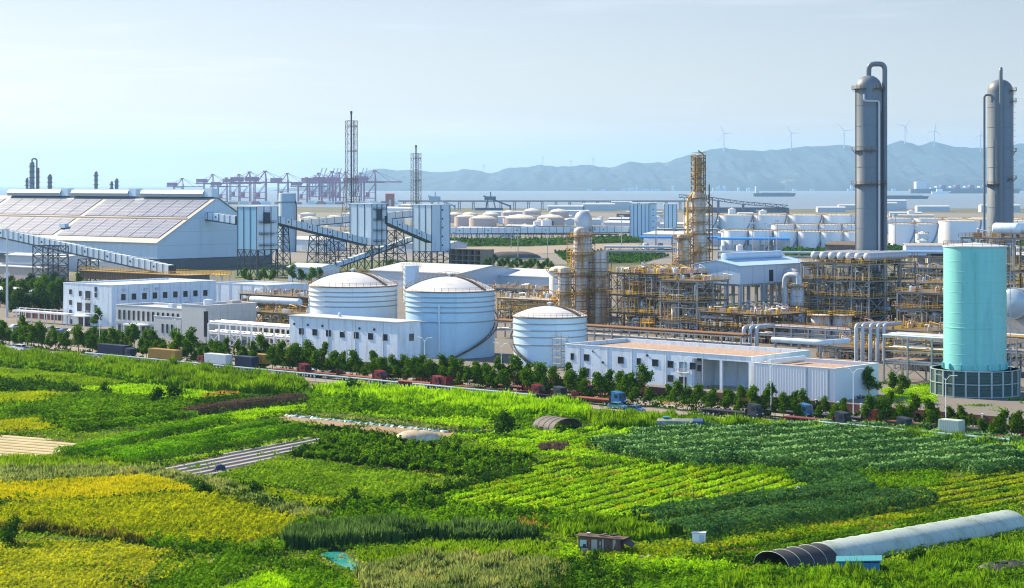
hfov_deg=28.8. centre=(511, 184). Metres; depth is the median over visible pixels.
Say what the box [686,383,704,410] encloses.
street tree
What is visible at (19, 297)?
dark tree
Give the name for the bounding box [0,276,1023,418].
plant yard
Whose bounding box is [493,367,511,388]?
street tree
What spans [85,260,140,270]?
shed
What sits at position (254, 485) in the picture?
bush
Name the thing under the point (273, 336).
pipe rack
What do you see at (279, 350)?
street tree
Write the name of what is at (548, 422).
arched shelter
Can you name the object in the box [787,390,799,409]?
street tree
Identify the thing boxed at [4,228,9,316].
lighting mast
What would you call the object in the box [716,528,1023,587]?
foreground reeds
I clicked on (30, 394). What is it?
crop leaves
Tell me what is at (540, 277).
warehouse
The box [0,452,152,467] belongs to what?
reed strip
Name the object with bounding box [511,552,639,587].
foreground shrubs
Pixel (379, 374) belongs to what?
semi truck
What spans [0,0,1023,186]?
sky
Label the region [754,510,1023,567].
plastic tunnel
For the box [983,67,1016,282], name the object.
process column
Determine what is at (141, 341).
street tree
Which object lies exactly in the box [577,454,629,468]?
weed clump
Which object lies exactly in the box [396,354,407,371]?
street tree
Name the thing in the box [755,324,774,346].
pipe loop
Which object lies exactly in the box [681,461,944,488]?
weed strip
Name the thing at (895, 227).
floodlight mast
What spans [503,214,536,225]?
storage tank
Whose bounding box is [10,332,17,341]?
street tree
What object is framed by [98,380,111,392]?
bush
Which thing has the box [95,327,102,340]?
street tree
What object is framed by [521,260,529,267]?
street tree
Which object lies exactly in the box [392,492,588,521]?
dark hedge
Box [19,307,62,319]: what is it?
brick fence
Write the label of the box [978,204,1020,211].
shore building
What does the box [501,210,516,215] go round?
storage tank
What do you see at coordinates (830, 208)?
shore building
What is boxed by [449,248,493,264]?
unfinished block
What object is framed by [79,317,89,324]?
entrance door
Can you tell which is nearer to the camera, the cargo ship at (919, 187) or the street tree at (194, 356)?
the street tree at (194, 356)
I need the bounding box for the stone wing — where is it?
[154,315,180,339]
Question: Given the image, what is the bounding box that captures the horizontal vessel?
[1007,287,1023,366]
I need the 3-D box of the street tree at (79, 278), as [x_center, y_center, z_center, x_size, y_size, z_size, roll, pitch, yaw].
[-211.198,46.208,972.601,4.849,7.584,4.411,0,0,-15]
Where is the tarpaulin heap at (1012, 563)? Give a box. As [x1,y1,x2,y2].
[976,560,1023,571]
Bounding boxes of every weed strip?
[597,512,935,562]
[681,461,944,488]
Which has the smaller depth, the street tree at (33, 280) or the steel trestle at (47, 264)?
the street tree at (33, 280)
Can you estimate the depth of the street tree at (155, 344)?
564.84 m
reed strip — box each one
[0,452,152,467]
[0,460,178,481]
[142,464,333,519]
[554,510,683,541]
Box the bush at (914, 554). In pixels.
[901,544,926,563]
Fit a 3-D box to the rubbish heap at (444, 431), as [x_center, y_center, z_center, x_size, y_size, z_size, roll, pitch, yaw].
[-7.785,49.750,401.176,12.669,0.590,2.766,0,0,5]
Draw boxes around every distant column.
[29,158,37,188]
[37,167,38,188]
[47,174,52,188]
[93,171,98,188]
[114,178,118,188]
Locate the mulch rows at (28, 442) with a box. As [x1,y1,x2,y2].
[0,435,76,455]
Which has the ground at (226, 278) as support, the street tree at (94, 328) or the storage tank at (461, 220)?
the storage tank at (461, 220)
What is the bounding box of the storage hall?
[0,188,273,268]
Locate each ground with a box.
[0,213,1023,263]
[15,207,1023,410]
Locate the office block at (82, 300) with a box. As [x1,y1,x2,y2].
[63,278,216,326]
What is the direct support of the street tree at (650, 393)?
on the tree verge
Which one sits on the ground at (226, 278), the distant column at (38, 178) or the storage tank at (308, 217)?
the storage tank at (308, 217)
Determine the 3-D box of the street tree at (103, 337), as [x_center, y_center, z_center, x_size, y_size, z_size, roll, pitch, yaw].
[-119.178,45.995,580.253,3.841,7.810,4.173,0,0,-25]
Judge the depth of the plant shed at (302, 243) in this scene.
1507.67 m
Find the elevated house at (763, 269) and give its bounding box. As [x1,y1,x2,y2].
[692,251,815,329]
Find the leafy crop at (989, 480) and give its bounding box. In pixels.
[858,468,1023,520]
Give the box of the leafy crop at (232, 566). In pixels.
[125,546,278,587]
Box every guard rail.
[85,352,198,363]
[213,364,397,385]
[412,383,534,395]
[819,421,1009,440]
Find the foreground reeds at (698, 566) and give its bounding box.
[555,537,749,575]
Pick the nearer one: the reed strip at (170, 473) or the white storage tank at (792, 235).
the reed strip at (170, 473)
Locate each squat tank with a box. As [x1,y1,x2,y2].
[807,310,833,334]
[828,310,855,335]
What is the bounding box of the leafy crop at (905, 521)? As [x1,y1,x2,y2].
[637,502,1023,583]
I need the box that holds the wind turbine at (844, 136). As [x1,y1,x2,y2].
[839,125,848,147]
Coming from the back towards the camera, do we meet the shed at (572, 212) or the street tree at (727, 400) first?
the shed at (572, 212)
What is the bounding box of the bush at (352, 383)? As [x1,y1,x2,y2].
[345,376,364,387]
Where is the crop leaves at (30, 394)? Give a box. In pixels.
[0,390,73,404]
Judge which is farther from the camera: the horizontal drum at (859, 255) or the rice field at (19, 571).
the horizontal drum at (859, 255)
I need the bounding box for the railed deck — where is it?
[78,266,210,280]
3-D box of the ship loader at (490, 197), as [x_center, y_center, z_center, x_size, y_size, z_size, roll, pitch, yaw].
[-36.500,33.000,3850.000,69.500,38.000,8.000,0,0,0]
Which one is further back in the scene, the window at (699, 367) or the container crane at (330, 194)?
the container crane at (330, 194)
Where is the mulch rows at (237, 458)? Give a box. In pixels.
[167,437,318,474]
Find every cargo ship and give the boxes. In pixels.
[753,186,795,196]
[887,194,928,198]
[908,182,1020,192]
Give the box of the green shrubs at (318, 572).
[269,552,361,587]
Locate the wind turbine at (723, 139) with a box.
[719,125,728,151]
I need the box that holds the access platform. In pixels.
[640,318,654,333]
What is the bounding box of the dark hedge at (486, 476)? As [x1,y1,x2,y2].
[332,462,535,508]
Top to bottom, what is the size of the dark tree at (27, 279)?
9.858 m
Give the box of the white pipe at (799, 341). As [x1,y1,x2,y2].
[771,337,849,358]
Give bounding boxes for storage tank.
[299,212,315,220]
[300,216,319,221]
[308,267,397,318]
[326,215,342,226]
[404,272,497,358]
[450,212,462,222]
[454,214,473,226]
[463,212,477,215]
[469,215,496,226]
[481,212,499,222]
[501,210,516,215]
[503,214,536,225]
[509,301,587,366]
[523,208,540,214]
[537,214,564,225]
[549,209,568,217]
[685,214,717,231]
[718,214,752,229]
[724,229,749,249]
[749,229,773,249]
[753,214,786,228]
[771,223,794,241]
[774,229,798,250]
[787,214,821,224]
[795,223,817,230]
[798,230,821,248]
[818,223,841,230]
[820,230,845,247]
[822,214,854,224]
[842,223,854,231]
[843,230,854,240]
[887,217,911,233]
[889,222,914,245]
[911,222,938,242]
[913,217,942,223]
[938,219,981,242]
[943,217,970,219]
[962,218,986,234]
[1014,219,1023,240]
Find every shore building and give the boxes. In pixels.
[547,205,584,210]
[582,203,614,210]
[611,201,631,209]
[815,206,845,211]
[837,204,854,209]
[887,200,906,209]
[887,202,896,210]
[914,205,949,211]
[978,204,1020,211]
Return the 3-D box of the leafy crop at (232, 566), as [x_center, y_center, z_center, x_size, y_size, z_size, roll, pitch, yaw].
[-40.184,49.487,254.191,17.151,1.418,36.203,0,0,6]
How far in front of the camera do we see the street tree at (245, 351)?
560.18 m
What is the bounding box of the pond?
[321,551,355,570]
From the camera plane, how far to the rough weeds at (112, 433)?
366.15 m
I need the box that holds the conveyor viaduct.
[398,200,690,209]
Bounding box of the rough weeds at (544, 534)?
[0,492,1023,587]
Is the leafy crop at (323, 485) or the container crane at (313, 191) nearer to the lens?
the leafy crop at (323, 485)
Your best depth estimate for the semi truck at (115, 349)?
569.28 m
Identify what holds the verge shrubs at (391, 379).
on the tree verge
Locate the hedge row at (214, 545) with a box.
[144,529,285,554]
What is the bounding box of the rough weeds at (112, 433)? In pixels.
[0,427,1021,495]
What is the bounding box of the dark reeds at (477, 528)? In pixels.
[387,509,538,541]
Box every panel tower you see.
[630,202,656,236]
[664,204,676,230]
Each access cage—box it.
[553,271,575,309]
[567,232,594,323]
[590,258,611,324]
[672,236,693,284]
[684,198,712,266]
[691,152,705,194]
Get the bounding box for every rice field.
[0,472,195,502]
[0,487,312,542]
[0,537,209,587]
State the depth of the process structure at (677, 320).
654.29 m
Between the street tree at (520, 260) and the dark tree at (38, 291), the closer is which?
the dark tree at (38, 291)
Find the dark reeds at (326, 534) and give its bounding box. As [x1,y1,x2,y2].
[278,512,426,550]
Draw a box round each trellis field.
[587,418,1023,473]
[590,431,1023,472]
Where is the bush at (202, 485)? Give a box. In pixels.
[195,481,213,493]
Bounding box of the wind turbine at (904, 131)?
[897,120,910,143]
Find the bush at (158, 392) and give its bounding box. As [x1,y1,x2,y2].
[146,386,166,400]
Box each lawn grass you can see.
[881,382,929,399]
[906,390,938,403]
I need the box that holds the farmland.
[0,366,1023,587]
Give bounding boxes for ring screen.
[930,364,1020,398]
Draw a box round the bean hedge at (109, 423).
[63,410,197,431]
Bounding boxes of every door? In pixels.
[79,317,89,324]
[302,244,306,249]
[591,539,596,550]
[699,535,703,541]
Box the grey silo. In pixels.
[278,193,296,251]
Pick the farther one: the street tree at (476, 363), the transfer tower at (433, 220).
the transfer tower at (433, 220)
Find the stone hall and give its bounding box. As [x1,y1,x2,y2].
[181,299,256,342]
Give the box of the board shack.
[574,532,635,551]
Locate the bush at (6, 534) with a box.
[0,514,21,543]
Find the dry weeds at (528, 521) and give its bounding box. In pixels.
[517,516,553,529]
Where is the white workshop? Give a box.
[565,338,809,391]
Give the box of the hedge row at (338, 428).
[281,420,395,437]
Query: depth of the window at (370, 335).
555.86 m
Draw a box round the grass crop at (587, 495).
[433,457,839,518]
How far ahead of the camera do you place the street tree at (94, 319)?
688.70 m
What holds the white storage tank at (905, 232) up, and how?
on the ground at (226, 278)
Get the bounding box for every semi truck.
[98,343,136,359]
[148,348,181,362]
[197,353,232,367]
[235,355,258,370]
[257,353,269,367]
[272,363,311,375]
[306,371,342,377]
[339,369,386,383]
[395,375,445,389]
[415,373,463,384]
[440,376,490,390]
[468,386,512,392]
[488,383,530,390]
[495,383,545,397]
[512,386,567,398]
[534,392,577,399]
[548,384,594,396]
[570,390,625,405]
[699,403,763,418]
[763,402,813,416]
[783,410,850,422]
[811,413,864,420]
[842,416,912,428]
[866,409,935,429]
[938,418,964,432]
[965,427,980,431]
[967,432,1023,438]
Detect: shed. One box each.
[0,263,67,280]
[4,252,85,270]
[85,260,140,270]
[296,236,344,250]
[342,212,399,225]
[385,193,394,206]
[387,207,411,219]
[398,204,411,206]
[398,241,467,253]
[455,226,511,236]
[486,211,522,215]
[498,216,506,223]
[505,224,538,226]
[565,218,572,225]
[566,210,588,214]
[570,218,600,224]
[602,220,659,226]
[608,217,629,219]
[616,213,629,216]
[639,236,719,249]
[643,231,720,245]
[657,416,703,429]
[663,225,683,230]
[718,237,789,250]
[737,212,753,214]
[824,241,854,250]
[889,212,921,216]
[892,214,934,219]
[901,250,942,263]
[902,243,986,254]
[927,254,942,263]
[1016,252,1023,262]
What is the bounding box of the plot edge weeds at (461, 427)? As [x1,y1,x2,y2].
[0,378,1023,587]
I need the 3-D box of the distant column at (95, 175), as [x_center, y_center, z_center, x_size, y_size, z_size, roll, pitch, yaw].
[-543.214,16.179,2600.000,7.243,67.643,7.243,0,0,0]
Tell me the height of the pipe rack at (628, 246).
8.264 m
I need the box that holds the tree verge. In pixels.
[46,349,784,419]
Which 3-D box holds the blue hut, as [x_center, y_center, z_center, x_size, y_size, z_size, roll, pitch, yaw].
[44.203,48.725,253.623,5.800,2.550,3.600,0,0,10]
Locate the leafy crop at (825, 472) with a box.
[784,458,873,489]
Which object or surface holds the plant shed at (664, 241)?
on the industrial ground at (301, 256)
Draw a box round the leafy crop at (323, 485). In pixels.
[216,458,437,496]
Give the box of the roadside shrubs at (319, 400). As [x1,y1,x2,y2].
[298,385,586,421]
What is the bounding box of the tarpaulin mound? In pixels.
[397,430,440,441]
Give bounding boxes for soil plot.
[0,435,72,454]
[166,438,314,475]
[277,416,455,436]
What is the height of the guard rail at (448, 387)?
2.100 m
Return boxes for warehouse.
[286,263,340,281]
[368,262,519,287]
[498,268,548,286]
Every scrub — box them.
[450,234,643,245]
[554,248,668,262]
[782,239,1023,255]
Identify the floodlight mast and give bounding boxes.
[655,217,658,249]
[750,222,754,250]
[893,214,897,243]
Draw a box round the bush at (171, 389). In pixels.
[163,381,185,398]
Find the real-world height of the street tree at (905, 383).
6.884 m
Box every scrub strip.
[235,259,448,277]
[467,242,643,246]
[565,258,656,263]
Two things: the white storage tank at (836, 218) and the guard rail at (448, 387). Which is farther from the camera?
the white storage tank at (836, 218)
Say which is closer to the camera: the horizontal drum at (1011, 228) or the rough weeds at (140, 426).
the rough weeds at (140, 426)
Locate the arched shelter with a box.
[532,415,581,430]
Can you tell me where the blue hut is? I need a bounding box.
[836,555,881,571]
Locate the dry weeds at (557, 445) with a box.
[538,440,569,450]
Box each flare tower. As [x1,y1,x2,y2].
[340,111,359,231]
[411,145,420,226]
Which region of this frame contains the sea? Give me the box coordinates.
[0,187,1023,209]
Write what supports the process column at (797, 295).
on the plant yard at (1015, 405)
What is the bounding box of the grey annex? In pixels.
[753,355,877,401]
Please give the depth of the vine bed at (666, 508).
306.13 m
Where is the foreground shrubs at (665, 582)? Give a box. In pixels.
[567,539,1023,587]
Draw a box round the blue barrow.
[213,464,225,471]
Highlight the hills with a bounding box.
[272,140,1023,190]
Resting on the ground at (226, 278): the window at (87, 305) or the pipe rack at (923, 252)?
the pipe rack at (923, 252)
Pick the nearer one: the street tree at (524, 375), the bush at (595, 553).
the bush at (595, 553)
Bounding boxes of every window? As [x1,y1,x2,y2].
[77,302,81,311]
[85,291,90,300]
[85,303,90,312]
[121,294,125,299]
[137,311,139,320]
[142,293,146,298]
[142,311,144,320]
[173,291,177,297]
[183,291,187,296]
[193,290,197,296]
[203,290,207,295]
[204,311,207,336]
[299,328,303,334]
[312,329,316,335]
[340,331,344,337]
[368,333,372,339]
[382,334,387,340]
[409,333,413,340]
[580,540,586,546]
[584,354,588,360]
[618,356,623,363]
[652,359,657,366]
[667,361,673,367]
[667,375,673,381]
[679,362,685,371]
[679,376,686,383]
[689,362,695,369]
[697,364,701,371]
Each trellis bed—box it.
[53,413,232,456]
[85,418,280,457]
[110,420,305,462]
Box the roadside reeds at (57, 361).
[0,343,113,374]
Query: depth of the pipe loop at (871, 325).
559.57 m
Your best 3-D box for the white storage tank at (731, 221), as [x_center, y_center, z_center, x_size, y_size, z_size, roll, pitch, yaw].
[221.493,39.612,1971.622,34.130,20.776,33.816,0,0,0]
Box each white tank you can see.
[401,263,420,301]
[546,266,564,294]
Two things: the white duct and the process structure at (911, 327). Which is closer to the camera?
the process structure at (911, 327)
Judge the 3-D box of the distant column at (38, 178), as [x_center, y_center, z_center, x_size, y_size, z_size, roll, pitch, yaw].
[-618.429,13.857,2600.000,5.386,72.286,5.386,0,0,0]
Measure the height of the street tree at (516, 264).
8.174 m
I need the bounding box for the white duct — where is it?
[249,296,301,317]
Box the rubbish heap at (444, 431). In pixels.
[442,429,490,432]
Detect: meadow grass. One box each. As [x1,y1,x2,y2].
[0,367,125,385]
[0,406,139,431]
[79,382,235,397]
[184,403,308,424]
[208,567,342,587]
[314,401,494,428]
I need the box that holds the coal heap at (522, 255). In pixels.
[494,251,544,259]
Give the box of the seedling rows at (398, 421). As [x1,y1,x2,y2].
[295,412,457,432]
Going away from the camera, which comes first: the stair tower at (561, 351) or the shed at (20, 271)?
the stair tower at (561, 351)
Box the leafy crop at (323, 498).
[240,485,344,506]
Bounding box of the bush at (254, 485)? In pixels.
[245,479,268,493]
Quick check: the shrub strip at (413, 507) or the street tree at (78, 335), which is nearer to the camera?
the shrub strip at (413, 507)
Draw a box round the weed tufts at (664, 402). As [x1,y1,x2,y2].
[0,385,968,587]
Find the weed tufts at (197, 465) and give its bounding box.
[0,381,1023,585]
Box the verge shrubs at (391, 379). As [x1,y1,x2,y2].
[0,340,996,433]
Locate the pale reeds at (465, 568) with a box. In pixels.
[353,544,570,587]
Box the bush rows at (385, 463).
[284,432,536,475]
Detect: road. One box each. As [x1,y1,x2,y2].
[3,341,1019,434]
[467,243,710,253]
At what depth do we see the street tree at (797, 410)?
419.80 m
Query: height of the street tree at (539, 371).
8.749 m
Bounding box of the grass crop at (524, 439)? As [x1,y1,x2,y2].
[451,425,662,463]
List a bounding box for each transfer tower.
[237,205,278,277]
[349,203,386,269]
[412,204,450,262]
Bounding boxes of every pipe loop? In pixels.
[742,324,757,342]
[748,324,763,345]
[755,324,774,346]
[854,321,873,360]
[860,321,879,361]
[866,321,887,361]
[874,321,894,361]
[881,321,901,361]
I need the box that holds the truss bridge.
[679,194,788,214]
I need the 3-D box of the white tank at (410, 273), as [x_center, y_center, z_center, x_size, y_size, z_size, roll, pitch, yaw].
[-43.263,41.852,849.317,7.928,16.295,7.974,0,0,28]
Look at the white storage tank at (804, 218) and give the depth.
1958.01 m
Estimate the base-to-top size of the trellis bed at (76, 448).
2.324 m
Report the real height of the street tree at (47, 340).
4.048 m
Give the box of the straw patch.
[202,389,238,396]
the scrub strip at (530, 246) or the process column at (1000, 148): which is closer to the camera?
the process column at (1000, 148)
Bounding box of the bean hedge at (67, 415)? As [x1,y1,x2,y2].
[39,401,184,422]
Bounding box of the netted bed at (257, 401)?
[181,393,307,414]
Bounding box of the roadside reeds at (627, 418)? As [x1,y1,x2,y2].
[586,406,1023,447]
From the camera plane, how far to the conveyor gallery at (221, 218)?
1183.39 m
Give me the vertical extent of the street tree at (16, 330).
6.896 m
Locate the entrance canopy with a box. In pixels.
[12,309,73,324]
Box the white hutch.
[691,531,706,542]
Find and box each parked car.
[15,344,25,349]
[607,402,626,408]
[625,405,644,410]
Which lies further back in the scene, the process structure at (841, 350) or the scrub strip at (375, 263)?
the scrub strip at (375, 263)
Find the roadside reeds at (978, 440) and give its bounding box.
[718,414,1023,453]
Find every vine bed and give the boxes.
[630,479,877,523]
[656,485,938,541]
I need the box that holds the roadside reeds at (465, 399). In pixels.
[311,378,591,418]
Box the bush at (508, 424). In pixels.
[492,407,521,434]
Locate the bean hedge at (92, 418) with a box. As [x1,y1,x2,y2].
[49,404,185,427]
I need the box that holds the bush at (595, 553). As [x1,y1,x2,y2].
[587,548,605,561]
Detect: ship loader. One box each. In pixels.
[428,192,455,209]
[475,192,510,209]
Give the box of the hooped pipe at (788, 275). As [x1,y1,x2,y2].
[782,272,801,330]
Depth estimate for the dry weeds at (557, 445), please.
375.61 m
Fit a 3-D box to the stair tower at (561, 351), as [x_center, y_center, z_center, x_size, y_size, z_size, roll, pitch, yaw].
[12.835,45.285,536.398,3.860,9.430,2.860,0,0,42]
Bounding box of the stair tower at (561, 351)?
[551,334,568,370]
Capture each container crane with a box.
[166,178,202,188]
[196,174,222,188]
[210,177,247,200]
[222,174,260,199]
[230,171,272,201]
[244,171,292,200]
[270,173,300,199]
[290,177,327,201]
[301,173,322,199]
[308,168,322,196]
[312,171,352,201]
[314,168,334,196]
[320,168,338,196]
[323,172,352,200]
[327,172,352,200]
[343,172,376,199]
[349,168,363,196]
[354,170,401,200]
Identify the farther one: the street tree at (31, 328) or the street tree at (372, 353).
the street tree at (31, 328)
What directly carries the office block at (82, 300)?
on the plant yard at (1015, 405)
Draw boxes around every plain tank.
[533,220,540,225]
[541,218,551,225]
[721,230,724,244]
[728,208,735,213]
[736,244,742,250]
[759,209,766,213]
[915,231,928,242]
[917,238,927,242]
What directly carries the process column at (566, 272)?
on the plant yard at (1015, 405)
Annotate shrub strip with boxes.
[0,374,84,391]
[0,388,198,419]
[290,489,639,532]
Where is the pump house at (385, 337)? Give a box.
[287,312,421,363]
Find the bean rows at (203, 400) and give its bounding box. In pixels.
[173,393,286,405]
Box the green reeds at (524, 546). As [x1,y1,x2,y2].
[356,536,568,561]
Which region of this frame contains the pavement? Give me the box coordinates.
[3,339,1008,431]
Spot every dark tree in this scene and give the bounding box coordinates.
[0,290,5,306]
[4,290,11,301]
[8,275,17,286]
[8,288,28,312]
[12,293,32,312]
[23,273,35,283]
[28,294,41,308]
[31,288,55,309]
[32,286,47,305]
[39,296,51,308]
[48,278,64,299]
[48,285,62,309]
[49,284,62,308]
[50,271,58,281]
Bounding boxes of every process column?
[554,267,574,308]
[569,227,592,323]
[571,210,594,250]
[589,249,608,324]
[674,234,691,288]
[687,150,710,313]
[787,282,808,332]
[852,61,886,321]
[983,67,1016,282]
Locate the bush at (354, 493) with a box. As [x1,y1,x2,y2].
[347,487,364,499]
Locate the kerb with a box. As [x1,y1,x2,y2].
[0,340,1013,433]
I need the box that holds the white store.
[216,280,307,301]
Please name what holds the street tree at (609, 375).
on the pavement
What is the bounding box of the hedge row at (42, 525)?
[0,517,160,545]
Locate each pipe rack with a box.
[207,320,288,348]
[456,233,617,237]
[495,318,750,345]
[498,225,620,226]
[600,228,717,235]
[604,245,676,253]
[717,251,814,260]
[759,321,879,347]
[882,332,942,381]
[906,251,942,257]
[1007,333,1023,366]
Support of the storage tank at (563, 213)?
on the ground at (226, 278)
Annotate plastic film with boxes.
[286,414,450,431]
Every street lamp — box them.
[339,331,348,363]
[493,342,509,367]
[583,348,598,384]
[760,361,779,405]
[842,367,862,413]
[935,374,957,417]
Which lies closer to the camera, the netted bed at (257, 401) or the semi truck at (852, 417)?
the semi truck at (852, 417)
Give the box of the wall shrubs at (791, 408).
[11,335,1023,431]
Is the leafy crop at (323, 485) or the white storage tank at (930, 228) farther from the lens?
the white storage tank at (930, 228)
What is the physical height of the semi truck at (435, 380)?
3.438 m
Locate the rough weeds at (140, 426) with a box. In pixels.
[0,381,672,445]
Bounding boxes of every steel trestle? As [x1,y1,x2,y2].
[32,245,68,281]
[76,258,100,280]
[275,226,290,275]
[306,235,336,265]
[329,241,347,270]
[383,230,407,265]
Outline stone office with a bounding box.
[115,302,180,336]
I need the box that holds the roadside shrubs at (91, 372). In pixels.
[0,351,309,392]
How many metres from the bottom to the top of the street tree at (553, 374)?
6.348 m
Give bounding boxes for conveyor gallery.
[0,227,175,273]
[205,212,236,224]
[278,216,366,245]
[301,210,411,225]
[332,236,412,266]
[385,216,431,242]
[450,226,629,233]
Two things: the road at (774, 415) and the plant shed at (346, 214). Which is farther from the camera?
the plant shed at (346, 214)
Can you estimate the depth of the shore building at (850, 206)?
3888.89 m
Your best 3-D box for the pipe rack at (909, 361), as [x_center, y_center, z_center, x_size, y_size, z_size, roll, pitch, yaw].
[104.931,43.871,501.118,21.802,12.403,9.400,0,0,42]
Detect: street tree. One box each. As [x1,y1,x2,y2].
[0,282,11,304]
[0,320,7,327]
[0,325,8,340]
[5,327,15,342]
[8,279,16,286]
[10,290,16,300]
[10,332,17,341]
[13,321,20,335]
[16,278,31,293]
[18,324,30,343]
[19,315,29,341]
[24,323,37,345]
[26,278,36,287]
[28,320,48,345]
[29,279,45,294]
[35,330,46,346]
[38,273,49,288]
[44,337,52,347]
[45,325,55,340]
[46,281,56,298]
[47,328,59,345]
[57,329,70,350]
[57,332,71,350]
[70,324,87,352]
[75,272,83,281]
[83,328,97,351]
[86,333,97,351]
[89,307,102,323]
[90,326,98,333]
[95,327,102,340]
[97,329,108,343]
[102,326,122,343]
[111,335,120,344]
[119,332,124,344]
[122,326,134,344]
[128,323,140,346]
[137,337,144,356]
[139,338,151,357]
[141,327,152,352]
[145,329,162,342]
[147,340,158,349]
[157,341,167,348]
[168,326,184,348]
[168,333,183,349]
[181,338,195,359]
[183,326,203,354]
[189,350,197,360]
[196,347,203,355]
[201,344,211,354]
[204,340,223,352]
[207,339,213,349]
[216,345,225,353]
[222,337,231,353]
[233,339,241,355]
[238,345,248,355]
[239,267,248,278]
[246,273,253,279]
[246,340,261,352]
[248,350,257,356]
[254,270,262,280]
[255,333,269,352]
[261,267,268,280]
[264,343,279,367]
[268,268,276,279]
[274,340,287,367]
[282,347,295,367]
[286,341,305,366]
[287,263,296,281]
[296,268,307,282]
[296,348,316,367]
[301,337,318,350]
[304,267,316,281]
[310,349,323,370]
[315,267,323,278]
[317,341,329,362]
[320,358,332,371]
[327,350,345,370]
[333,354,349,371]
[341,350,348,361]
[346,349,360,373]
[351,359,365,374]
[359,361,369,375]
[364,356,378,373]
[368,350,379,367]
[375,356,392,371]
[384,258,392,265]
[384,366,394,377]
[387,354,399,369]
[391,364,403,378]
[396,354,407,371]
[401,356,409,372]
[402,370,411,379]
[404,355,422,384]
[413,354,427,385]
[422,358,440,380]
[436,353,449,370]
[437,365,447,376]
[446,356,461,378]
[453,372,462,384]
[456,358,465,375]
[461,365,472,389]
[471,360,481,377]
[471,365,485,384]
[479,364,497,386]
[481,362,492,372]
[482,257,488,264]
[483,367,498,387]
[492,355,507,374]
[493,254,498,265]
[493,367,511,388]
[500,257,507,266]
[505,255,510,267]
[506,354,523,384]
[508,260,514,267]
[513,257,518,267]
[513,362,522,380]
[517,361,533,377]
[518,258,523,265]
[520,366,534,390]
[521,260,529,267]
[522,359,547,387]
[528,258,533,267]
[536,260,542,268]
[538,374,550,391]
[545,258,549,268]
[547,364,563,384]
[548,261,554,268]
[563,369,579,392]
[564,362,577,378]
[575,366,588,386]
[578,378,592,395]
[591,371,611,397]
[603,368,616,387]
[606,386,614,397]
[614,369,623,385]
[614,373,633,396]
[626,387,639,404]
[630,370,641,388]
[635,363,654,397]
[641,387,657,405]
[664,379,684,409]
[664,383,673,395]
[678,386,692,409]
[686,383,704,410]
[703,389,717,407]
[719,387,735,407]
[733,385,746,402]
[733,398,743,410]
[747,385,767,409]
[758,387,771,417]
[762,381,777,406]
[770,397,780,412]
[778,393,793,418]
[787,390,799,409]
[793,402,803,415]
[796,388,812,403]
[814,405,821,417]
[820,395,831,412]
[827,403,839,418]
[837,397,847,406]
[839,403,850,415]
[860,394,874,419]
[861,366,882,394]
[872,395,896,421]
[885,389,895,408]
[886,370,899,389]
[893,372,912,401]
[895,403,912,417]
[904,393,921,420]
[921,409,935,424]
[922,398,940,418]
[943,405,955,418]
[953,404,967,418]
[959,414,968,426]
[976,416,988,430]
[988,412,1007,433]
[992,409,1009,426]
[1009,410,1023,426]
[1009,413,1023,435]
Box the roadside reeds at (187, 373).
[104,353,310,393]
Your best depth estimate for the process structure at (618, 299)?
748.39 m
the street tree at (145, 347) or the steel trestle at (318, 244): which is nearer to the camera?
the street tree at (145, 347)
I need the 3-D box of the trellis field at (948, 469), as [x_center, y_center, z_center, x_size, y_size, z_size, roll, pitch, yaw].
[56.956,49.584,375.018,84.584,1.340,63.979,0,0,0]
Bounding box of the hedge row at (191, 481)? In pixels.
[187,476,344,512]
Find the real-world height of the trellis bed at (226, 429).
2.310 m
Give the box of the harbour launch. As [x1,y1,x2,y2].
[931,189,950,193]
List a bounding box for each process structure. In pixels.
[239,285,308,313]
[256,302,308,339]
[490,280,548,296]
[495,288,557,318]
[607,261,708,334]
[615,265,717,317]
[658,272,732,337]
[698,300,807,343]
[759,281,840,300]
[788,288,854,316]
[799,257,917,332]
[816,333,929,360]
[847,316,942,345]
[887,273,942,303]
[889,294,940,321]
[891,332,1023,372]
[895,285,942,327]
[896,262,942,279]
[930,278,1023,300]
[958,228,1023,287]
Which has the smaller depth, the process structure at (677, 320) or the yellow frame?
the process structure at (677, 320)
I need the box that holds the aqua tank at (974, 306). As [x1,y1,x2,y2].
[942,240,1012,393]
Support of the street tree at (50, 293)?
on the ground at (226, 278)
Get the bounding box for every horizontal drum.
[811,250,846,261]
[819,250,860,261]
[828,250,870,261]
[837,250,878,260]
[845,251,879,262]
[854,251,893,262]
[863,251,907,262]
[992,223,1021,237]
[1016,222,1023,237]
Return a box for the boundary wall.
[279,357,1023,428]
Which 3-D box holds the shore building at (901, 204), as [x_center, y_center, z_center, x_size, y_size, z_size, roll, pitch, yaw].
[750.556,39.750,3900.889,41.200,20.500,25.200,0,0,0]
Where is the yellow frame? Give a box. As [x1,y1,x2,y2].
[204,270,231,281]
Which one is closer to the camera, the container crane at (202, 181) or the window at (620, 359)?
the window at (620, 359)

